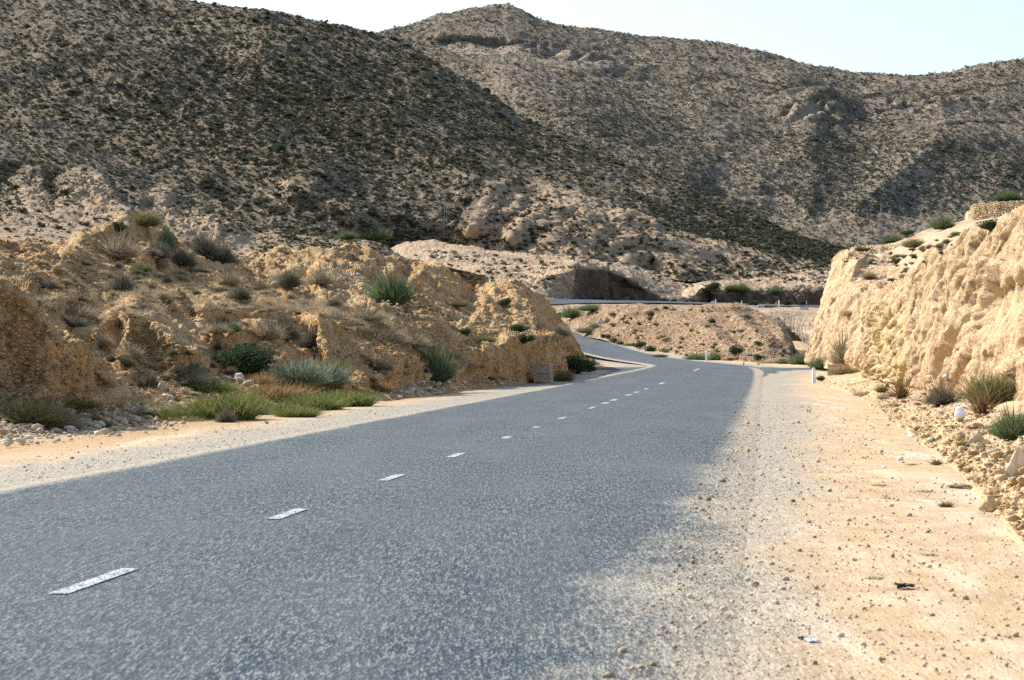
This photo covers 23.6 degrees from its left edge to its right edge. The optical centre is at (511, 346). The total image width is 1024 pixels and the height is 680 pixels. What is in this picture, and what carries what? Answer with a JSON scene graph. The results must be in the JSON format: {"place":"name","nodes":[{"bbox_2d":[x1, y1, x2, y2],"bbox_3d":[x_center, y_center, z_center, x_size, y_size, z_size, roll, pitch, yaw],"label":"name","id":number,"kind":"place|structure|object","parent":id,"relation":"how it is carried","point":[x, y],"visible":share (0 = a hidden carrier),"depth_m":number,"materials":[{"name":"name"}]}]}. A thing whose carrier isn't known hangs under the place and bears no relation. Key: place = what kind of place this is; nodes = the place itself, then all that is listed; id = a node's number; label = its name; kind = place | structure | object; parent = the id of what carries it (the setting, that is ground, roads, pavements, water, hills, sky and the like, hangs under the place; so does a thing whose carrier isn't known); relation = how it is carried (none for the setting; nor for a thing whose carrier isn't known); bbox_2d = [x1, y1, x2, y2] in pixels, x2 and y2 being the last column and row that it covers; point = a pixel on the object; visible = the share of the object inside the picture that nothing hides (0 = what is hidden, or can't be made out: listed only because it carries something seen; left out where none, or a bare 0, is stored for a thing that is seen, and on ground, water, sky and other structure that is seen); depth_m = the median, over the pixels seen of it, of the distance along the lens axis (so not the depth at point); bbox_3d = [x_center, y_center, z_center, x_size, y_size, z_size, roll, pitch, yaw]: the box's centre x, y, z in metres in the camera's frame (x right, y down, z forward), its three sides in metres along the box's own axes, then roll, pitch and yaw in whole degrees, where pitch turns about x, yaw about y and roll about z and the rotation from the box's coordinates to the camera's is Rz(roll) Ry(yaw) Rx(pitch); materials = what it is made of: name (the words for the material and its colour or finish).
{"place":"outdoors","nodes":[
{"label":"outdoors","id":0,"kind":"place"},
{"bbox_2d":[0,100,488,288],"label":"hill","id":1,"kind":"structure","parent":0,"point":[94,194],"depth_m":327.69,"materials":[{"name":"soil"}]},
{"bbox_2d":[0,103,392,254],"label":"rubble","id":2,"kind":"object","parent":1,"relation":"on","point":[120,185],"visible":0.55,"depth_m":342.17,"materials":[{"name":"stone"}]},
{"bbox_2d":[335,228,360,239],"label":"broom bush","id":3,"kind":"object","parent":1,"relation":"on","point":[348,235],"visible":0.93,"depth_m":356.04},
{"bbox_2d":[24,277,494,423],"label":"dry grass","id":4,"kind":"structure","parent":0,"point":[319,311],"depth_m":69.66,"materials":[{"name":"plant"}]},
{"bbox_2d":[0,214,589,438],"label":"embankment","id":5,"kind":"structure","parent":0,"point":[537,312],"depth_m":74.28,"materials":[{"name":"soil"}]},
{"bbox_2d":[0,396,76,425],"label":"olive shrub","id":6,"kind":"object","parent":5,"relation":"on","point":[20,414],"visible":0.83,"depth_m":42.78,"materials":[{"name":"plant"}]},
{"bbox_2d":[30,386,75,414],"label":"dry shrub","id":7,"kind":"object","parent":5,"relation":"on","point":[50,402],"visible":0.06,"depth_m":44.26,"materials":[{"name":"brown plant"}]},
{"bbox_2d":[53,403,91,428],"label":"dry shrub","id":8,"kind":"object","parent":5,"relation":"on","point":[76,422],"visible":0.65,"depth_m":43.45,"materials":[{"name":"brown plant"}]},
{"bbox_2d":[58,311,92,327],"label":"dry shrub","id":9,"kind":"object","parent":5,"relation":"on","point":[70,321],"visible":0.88,"depth_m":54.73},
{"bbox_2d":[61,398,105,408],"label":"grass clump","id":10,"kind":"object","parent":5,"relation":"on","point":[86,404],"visible":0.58,"depth_m":46.20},
{"bbox_2d":[65,297,103,317],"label":"dry shrub","id":11,"kind":"object","parent":5,"relation":"on","point":[84,311],"visible":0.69,"depth_m":60.10,"materials":[{"name":"beige plant"}]},
{"bbox_2d":[94,328,115,344],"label":"dry shrub","id":12,"kind":"object","parent":5,"relation":"on","point":[103,340],"visible":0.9,"depth_m":58.25,"materials":[{"name":"beige plant"}]},
{"bbox_2d":[99,257,141,291],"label":"dry shrub","id":13,"kind":"object","parent":5,"relation":"on","point":[121,282],"visible":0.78,"depth_m":65.81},
{"bbox_2d":[96,225,152,257],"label":"dry shrub","id":14,"kind":"object","parent":5,"relation":"on","point":[115,248],"visible":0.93,"depth_m":74.80,"materials":[{"name":"beige plant"}]},
{"bbox_2d":[111,333,146,358],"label":"dry shrub","id":15,"kind":"object","parent":5,"relation":"on","point":[135,353],"visible":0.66,"depth_m":57.61,"materials":[{"name":"beige plant"}]},
{"bbox_2d":[124,261,158,271],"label":"olive shrub","id":16,"kind":"object","parent":5,"relation":"on","point":[144,267],"visible":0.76,"depth_m":73.69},
{"bbox_2d":[129,207,166,226],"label":"olive shrub","id":17,"kind":"object","parent":5,"relation":"on","point":[147,219],"visible":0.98,"depth_m":80.84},
{"bbox_2d":[136,361,159,387],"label":"dry shrub","id":18,"kind":"object","parent":5,"relation":"on","point":[147,379],"visible":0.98,"depth_m":55.30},
{"bbox_2d":[144,233,174,258],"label":"dry shrub","id":19,"kind":"object","parent":5,"relation":"on","point":[165,251],"visible":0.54,"depth_m":78.61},
{"bbox_2d":[157,223,177,253],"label":"broom bush","id":20,"kind":"object","parent":5,"relation":"on","point":[168,238],"visible":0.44,"depth_m":80.63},
{"bbox_2d":[159,414,213,421],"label":"olive shrub","id":21,"kind":"object","parent":5,"relation":"on","point":[191,419],"visible":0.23,"depth_m":48.50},
{"bbox_2d":[171,244,202,266],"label":"dry shrub","id":22,"kind":"object","parent":5,"relation":"on","point":[185,258],"visible":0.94,"depth_m":83.32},
{"bbox_2d":[174,363,213,383],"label":"dry shrub","id":23,"kind":"object","parent":5,"relation":"on","point":[194,376],"visible":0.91,"depth_m":57.61,"materials":[{"name":"brown plant"}]},
{"bbox_2d":[188,356,212,375],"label":"sage bush","id":24,"kind":"object","parent":5,"relation":"on","point":[193,365],"visible":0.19,"depth_m":58.81,"materials":[{"name":"green plant"}]},
{"bbox_2d":[185,224,227,256],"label":"dry shrub","id":25,"kind":"object","parent":5,"relation":"on","point":[202,244],"visible":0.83,"depth_m":85.46,"materials":[{"name":"plant"}]},
{"bbox_2d":[183,378,248,392],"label":"grass clump","id":26,"kind":"object","parent":5,"relation":"on","point":[216,386],"visible":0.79,"depth_m":57.36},
{"bbox_2d":[200,315,235,333],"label":"dry shrub","id":27,"kind":"object","parent":5,"relation":"on","point":[215,328],"visible":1,"depth_m":64.26,"materials":[{"name":"beige plant"}]},
{"bbox_2d":[210,233,247,263],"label":"dry shrub","id":28,"kind":"object","parent":5,"relation":"on","point":[228,258],"visible":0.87,"depth_m":85.95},
{"bbox_2d":[211,262,248,284],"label":"dry shrub","id":29,"kind":"object","parent":5,"relation":"on","point":[228,278],"visible":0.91,"depth_m":81.07,"materials":[{"name":"beige plant"}]},
{"bbox_2d":[221,318,244,331],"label":"broom bush","id":30,"kind":"object","parent":5,"relation":"on","point":[233,325],"visible":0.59,"depth_m":65.90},
{"bbox_2d":[222,277,254,299],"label":"dry shrub","id":31,"kind":"object","parent":5,"relation":"on","point":[240,293],"visible":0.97,"depth_m":74.07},
{"bbox_2d":[211,342,275,374],"bbox_3d":[-6.985,0.320,63.208,1.664,0.952,1.756,0,0,-39],"label":"green bush","id":32,"kind":"object","parent":5,"relation":"on","point":[244,360],"visible":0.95,"depth_m":62.91,"materials":[{"name":"green plant"}]},
{"bbox_2d":[223,390,277,404],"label":"grass clump","id":33,"kind":"object","parent":5,"relation":"on","point":[264,401],"visible":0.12,"depth_m":55.77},
{"bbox_2d":[239,372,283,384],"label":"rusty shrub","id":34,"kind":"object","parent":5,"relation":"on","point":[265,378],"visible":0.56,"depth_m":60.85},
{"bbox_2d":[250,274,272,289],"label":"dry shrub","id":35,"kind":"object","parent":5,"relation":"on","point":[258,285],"visible":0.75,"depth_m":84.16,"materials":[{"name":"beige plant"}]},
{"bbox_2d":[0,266,526,446],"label":"rubble","id":36,"kind":"object","parent":5,"relation":"on","point":[7,440],"visible":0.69,"depth_m":46.33,"materials":[{"name":"stone"}]},
{"bbox_2d":[249,308,293,338],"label":"dry shrub","id":37,"kind":"object","parent":5,"relation":"on","point":[266,330],"visible":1,"depth_m":68.86,"materials":[{"name":"beige plant"}]},
{"bbox_2d":[259,357,298,383],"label":"sage bush","id":38,"kind":"object","parent":5,"relation":"on","point":[276,373],"visible":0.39,"depth_m":62.41,"materials":[{"name":"green plant"}]},
{"bbox_2d":[236,379,325,400],"bbox_3d":[-5.671,1.012,58.771,2.330,0.528,2.552,0,0,4],"label":"rusty shrub","id":39,"kind":"object","parent":5,"relation":"on","point":[262,389],"visible":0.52,"depth_m":58.41,"materials":[{"name":"plant"}]},
{"bbox_2d":[270,261,305,287],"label":"dry shrub","id":40,"kind":"object","parent":5,"relation":"on","point":[288,279],"visible":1,"depth_m":86.86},
{"bbox_2d":[274,311,304,339],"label":"dry shrub","id":41,"kind":"object","parent":5,"relation":"on","point":[293,335],"visible":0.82,"depth_m":70.19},
{"bbox_2d":[259,401,319,412],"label":"grass clump","id":42,"kind":"object","parent":5,"relation":"on","point":[282,407],"visible":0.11,"depth_m":55.23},
{"bbox_2d":[278,380,330,392],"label":"rusty shrub","id":43,"kind":"object","parent":5,"relation":"on","point":[313,386],"visible":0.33,"depth_m":62.22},
{"bbox_2d":[268,342,341,386],"bbox_3d":[-5.400,0.410,62.865,2.124,1.207,2.069,0,0,-10],"label":"sage bush","id":44,"kind":"object","parent":5,"relation":"on","point":[305,372],"visible":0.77,"depth_m":62.56,"materials":[{"name":"green plant"}]},
{"bbox_2d":[295,316,317,346],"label":"dry shrub","id":45,"kind":"object","parent":5,"relation":"on","point":[308,339],"visible":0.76,"depth_m":72.19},
{"bbox_2d":[269,389,364,409],"bbox_3d":[-4.732,1.260,57.681,2.495,0.549,2.366,0,0,19],"label":"grass clump","id":46,"kind":"object","parent":5,"relation":"on","point":[324,403],"visible":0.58,"depth_m":57.22,"materials":[{"name":"plant"}]},
{"bbox_2d":[300,263,342,284],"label":"dry shrub","id":47,"kind":"object","parent":5,"relation":"on","point":[321,277],"visible":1,"depth_m":89.27,"materials":[{"name":"beige plant"}]},
{"bbox_2d":[306,347,363,386],"bbox_3d":[-4.798,0.514,64.172,1.984,1.081,2.058,0,0,-5],"label":"sage bush","id":48,"kind":"object","parent":5,"relation":"on","point":[345,380],"visible":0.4,"depth_m":63.92,"materials":[{"name":"green plant"}]},
{"bbox_2d":[339,298,398,320],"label":"dry shrub","id":49,"kind":"object","parent":5,"relation":"on","point":[365,313],"visible":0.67,"depth_m":76.22,"materials":[{"name":"beige plant"}]},
{"bbox_2d":[372,379,396,392],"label":"rusty shrub","id":50,"kind":"object","parent":5,"relation":"on","point":[384,388],"visible":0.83,"depth_m":69.19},
{"bbox_2d":[376,356,397,370],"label":"grass tuft","id":51,"kind":"object","parent":5,"relation":"on","point":[387,365],"visible":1,"depth_m":71.59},
{"bbox_2d":[359,254,420,304],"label":"broom bush","id":52,"kind":"object","parent":5,"relation":"on","point":[393,292],"visible":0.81,"depth_m":88.95,"materials":[{"name":"plant"}]},
{"bbox_2d":[402,326,435,347],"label":"dry shrub","id":53,"kind":"object","parent":5,"relation":"on","point":[420,342],"visible":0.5,"depth_m":79.08,"materials":[{"name":"beige plant"}]},
{"bbox_2d":[421,331,463,382],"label":"broom bush","id":54,"kind":"object","parent":5,"relation":"on","point":[442,370],"visible":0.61,"depth_m":79.32,"materials":[{"name":"plant"}]},
{"bbox_2d":[444,298,475,306],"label":"olive shrub","id":55,"kind":"object","parent":5,"relation":"on","point":[457,303],"visible":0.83,"depth_m":114.12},
{"bbox_2d":[471,334,500,342],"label":"olive shrub","id":56,"kind":"object","parent":5,"relation":"on","point":[487,337],"visible":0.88,"depth_m":92.71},
{"bbox_2d":[516,333,535,343],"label":"green bush","id":57,"kind":"object","parent":5,"relation":"on","point":[522,338],"visible":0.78,"depth_m":98.03,"materials":[{"name":"green plant"}]},
{"bbox_2d":[555,323,574,336],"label":"dry shrub","id":58,"kind":"object","parent":5,"relation":"on","point":[562,331],"visible":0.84,"depth_m":133.42,"materials":[{"name":"beige plant"}]},
{"bbox_2d":[0,342,763,679],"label":"road","id":59,"kind":"structure","parent":0,"point":[522,536],"depth_m":17.41,"materials":[{"name":"asphalt"}]},
{"bbox_2d":[0,0,833,341],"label":"hill","id":60,"kind":"structure","parent":0,"point":[478,220],"depth_m":491.04,"materials":[{"name":"soil"}]},
{"bbox_2d":[360,224,393,240],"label":"broom bush","id":61,"kind":"object","parent":60,"relation":"on","point":[378,234],"visible":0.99,"depth_m":438.16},
{"bbox_2d":[0,0,841,278],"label":"rubble","id":62,"kind":"object","parent":60,"relation":"on","point":[470,171],"visible":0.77,"depth_m":494.71,"materials":[{"name":"stone"}]},
{"bbox_2d":[0,0,849,284],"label":"shrubbery","id":63,"kind":"object","parent":60,"relation":"on","point":[803,241],"visible":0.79,"depth_m":491.55,"materials":[{"name":"green plant"}]},
{"bbox_2d":[0,329,1023,679],"bbox_3d":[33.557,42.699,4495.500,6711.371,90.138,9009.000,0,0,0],"label":"ground","id":64,"kind":"structure","parent":0,"point":[790,391],"depth_m":19.91,"materials":[{"name":"sand"}]},
{"bbox_2d":[141,401,213,420],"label":"grass clump","id":65,"kind":"object","parent":64,"relation":"on","point":[166,413],"visible":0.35,"depth_m":49.53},
{"bbox_2d":[161,387,278,420],"bbox_3d":[-5.848,1.148,49.851,2.399,0.681,2.246,0,0,-34],"label":"grass clump","id":66,"kind":"object","parent":64,"relation":"on","point":[250,409],"visible":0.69,"depth_m":49.48,"materials":[{"name":"plant"}]},
{"bbox_2d":[213,403,238,422],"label":"dry shrub","id":67,"kind":"object","parent":64,"relation":"on","point":[224,417],"visible":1,"depth_m":47.92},
{"bbox_2d":[0,235,556,438],"bbox_3d":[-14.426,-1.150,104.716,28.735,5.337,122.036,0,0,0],"label":"rubble","id":68,"kind":"object","parent":64,"relation":"on","point":[106,380],"visible":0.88,"depth_m":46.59,"materials":[{"name":"stone"}]},
{"bbox_2d":[265,405,329,417],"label":"grass clump","id":69,"kind":"object","parent":64,"relation":"on","point":[300,412],"visible":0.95,"depth_m":51.45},
{"bbox_2d":[310,387,389,406],"bbox_3d":[-4.093,1.237,60.914,2.359,0.511,2.520,0,0,12],"label":"grass clump","id":70,"kind":"object","parent":64,"relation":"on","point":[367,401],"visible":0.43,"depth_m":60.55,"materials":[{"name":"plant"}]},
{"bbox_2d":[533,363,552,382],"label":"concrete block","id":71,"kind":"object","parent":64,"relation":"on","point":[543,372],"depth_m":98.96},
{"bbox_2d":[553,368,576,381],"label":"olive shrub","id":72,"kind":"object","parent":64,"relation":"on","point":[566,376],"visible":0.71,"depth_m":104.04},
{"bbox_2d":[566,355,597,373],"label":"green bush","id":73,"kind":"object","parent":64,"relation":"on","point":[575,364],"visible":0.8,"depth_m":129.58,"materials":[{"name":"green plant"}]},
{"bbox_2d":[558,303,806,362],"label":"mound","id":74,"kind":"object","parent":64,"relation":"on","point":[776,322],"visible":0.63,"depth_m":232.27,"materials":[{"name":"soil"}]},
{"bbox_2d":[559,305,580,317],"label":"broom bush","id":75,"kind":"object","parent":74,"relation":"on","point":[569,313],"visible":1,"depth_m":280.52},
{"bbox_2d":[574,302,599,310],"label":"broom bush","id":76,"kind":"object","parent":74,"relation":"on","point":[588,307],"visible":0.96,"depth_m":277.29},
{"bbox_2d":[576,305,788,360],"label":"rubble","id":77,"kind":"object","parent":74,"relation":"on","point":[740,336],"visible":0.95,"depth_m":223.73,"materials":[{"name":"stone"}]},
{"bbox_2d":[783,349,805,364],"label":"broom bush","id":78,"kind":"object","parent":64,"relation":"on","point":[797,360],"visible":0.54,"depth_m":175.97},
{"bbox_2d":[805,351,826,369],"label":"broom bush","id":79,"kind":"object","parent":64,"relation":"on","point":[817,364],"visible":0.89,"depth_m":141.25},
{"bbox_2d":[804,238,917,369],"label":"bluff","id":80,"kind":"structure","parent":64,"relation":"on","point":[846,288],"depth_m":142.29,"materials":[{"name":"stone"}]},
{"bbox_2d":[824,324,851,364],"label":"dry shrub","id":81,"kind":"object","parent":80,"relation":"on","point":[837,357],"visible":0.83,"depth_m":126.58,"materials":[{"name":"beige plant"}]},
{"bbox_2d":[826,372,1023,550],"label":"talus","id":82,"kind":"structure","parent":64,"relation":"on","point":[844,381],"depth_m":40.59,"materials":[{"name":"stone"}]},
{"bbox_2d":[824,367,859,374],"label":"olive shrub","id":83,"kind":"object","parent":82,"relation":"on","point":[843,371],"visible":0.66,"depth_m":103.09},
{"bbox_2d":[883,374,913,398],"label":"dead weed","id":84,"kind":"object","parent":82,"relation":"on","point":[902,392],"visible":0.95,"depth_m":60.85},
{"bbox_2d":[830,381,1023,540],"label":"rubble","id":85,"kind":"object","parent":82,"relation":"on","point":[1003,476],"visible":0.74,"depth_m":28.15,"materials":[{"name":"stone"}]},
{"bbox_2d":[909,378,962,404],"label":"dry shrub","id":86,"kind":"object","parent":82,"relation":"on","point":[941,397],"visible":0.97,"depth_m":50.12,"materials":[{"name":"plant"}]},
{"bbox_2d":[967,431,984,443],"bbox_3d":[6.060,1.183,32.020,0.234,0.168,0.151,0,0,-8],"label":"rock","id":87,"kind":"object","parent":82,"relation":"on","point":[975,437],"visible":0.81,"depth_m":31.96,"materials":[{"name":"stone"}]},
{"bbox_2d":[947,365,1017,404],"bbox_3d":[8.562,0.656,43.954,1.608,0.761,1.635,0,0,42],"label":"olive shrub","id":88,"kind":"object","parent":82,"relation":"on","point":[1001,388],"visible":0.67,"depth_m":43.72,"materials":[{"name":"plant"}]},
{"bbox_2d":[966,386,1003,414],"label":"dead weed","id":89,"kind":"object","parent":82,"relation":"on","point":[979,407],"visible":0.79,"depth_m":39.73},
{"bbox_2d":[981,399,1023,439],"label":"broom bush","id":90,"kind":"object","parent":82,"relation":"on","point":[1008,427],"visible":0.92,"depth_m":30.80,"materials":[{"name":"plant"}]},
{"bbox_2d":[1005,447,1023,476],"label":"rock","id":91,"kind":"object","parent":82,"relation":"on","point":[1015,464],"visible":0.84,"depth_m":23.26,"materials":[{"name":"stone"}]},
{"bbox_2d":[978,495,997,511],"bbox_3d":[4.250,1.395,21.859,0.182,0.159,0.115,0,0,26],"label":"rock","id":92,"kind":"object","parent":64,"relation":"on","point":[988,504],"visible":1,"depth_m":21.81,"materials":[{"name":"beige stone"}]},
{"bbox_2d":[0,398,1023,679],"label":"gravel","id":93,"kind":"structure","parent":0,"point":[756,584],"depth_m":16.47,"materials":[{"name":"gravel"}]},
{"bbox_2d":[193,0,1023,75],"label":"sky","id":94,"kind":"structure","parent":0,"point":[913,37],"materials":[{"name":"white"}]},
{"bbox_2d":[390,239,830,344],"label":"terrain","id":95,"kind":"structure","parent":0,"point":[606,281],"depth_m":387.58,"materials":[{"name":"soil"}]},
{"bbox_2d":[413,189,828,288],"bbox_3d":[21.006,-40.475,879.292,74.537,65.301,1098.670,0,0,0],"label":"undergrowth","id":96,"kind":"object","parent":95,"relation":"on","point":[707,274],"visible":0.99,"depth_m":435.59,"materials":[{"name":"green plant"}]},
{"bbox_2d":[418,250,826,298],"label":"rubble","id":97,"kind":"object","parent":95,"relation":"on","point":[677,261],"visible":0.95,"depth_m":397.53,"materials":[{"name":"stone"}]},
{"bbox_2d":[547,299,819,306],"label":"road","id":98,"kind":"structure","parent":0,"point":[560,301],"depth_m":340.39,"materials":[{"name":"asphalt"}]},
{"bbox_2d":[377,4,1023,247],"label":"hill","id":99,"kind":"structure","parent":0,"point":[490,40],"depth_m":979.91,"materials":[{"name":"soil"}]},
{"bbox_2d":[374,2,1023,246],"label":"shrubbery","id":100,"kind":"object","parent":99,"relation":"on","point":[826,152],"visible":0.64,"depth_m":946.75,"materials":[{"name":"plant"}]},
{"bbox_2d":[376,7,1023,246],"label":"rubble","id":101,"kind":"object","parent":99,"relation":"on","point":[870,201],"visible":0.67,"depth_m":949.66,"materials":[{"name":"stone"}]},
{"bbox_2d":[878,233,906,242],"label":"broom bush","id":102,"kind":"object","parent":99,"relation":"on","point":[891,239],"visible":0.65,"depth_m":815.72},
{"bbox_2d":[991,186,1023,200],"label":"broom bush","id":103,"kind":"object","parent":99,"relation":"on","point":[1009,196],"visible":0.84,"depth_m":867.23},
{"bbox_2d":[859,204,1023,401],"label":"bluff","id":104,"kind":"structure","parent":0,"point":[955,311],"depth_m":59.61,"materials":[{"name":"stone"}]},
{"bbox_2d":[975,219,997,231],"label":"green bush","id":105,"kind":"object","parent":104,"relation":"on","point":[989,225],"visible":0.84,"depth_m":60.53,"materials":[{"name":"green plant"}]},
{"bbox_2d":[885,217,997,278],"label":"slope","id":106,"kind":"structure","parent":0,"point":[929,236],"depth_m":152.96,"materials":[{"name":"soil"}]},
{"bbox_2d":[897,237,924,247],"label":"olive shrub","id":107,"kind":"object","parent":106,"relation":"on","point":[913,243],"visible":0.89,"depth_m":151.76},
{"bbox_2d":[926,209,958,229],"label":"broom bush","id":108,"kind":"object","parent":106,"relation":"on","point":[940,223],"visible":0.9,"depth_m":172.68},
{"bbox_2d":[965,200,1023,219],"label":"stone wall","id":109,"kind":"structure","parent":0,"point":[986,210],"depth_m":178.95,"materials":[{"name":"stone"}]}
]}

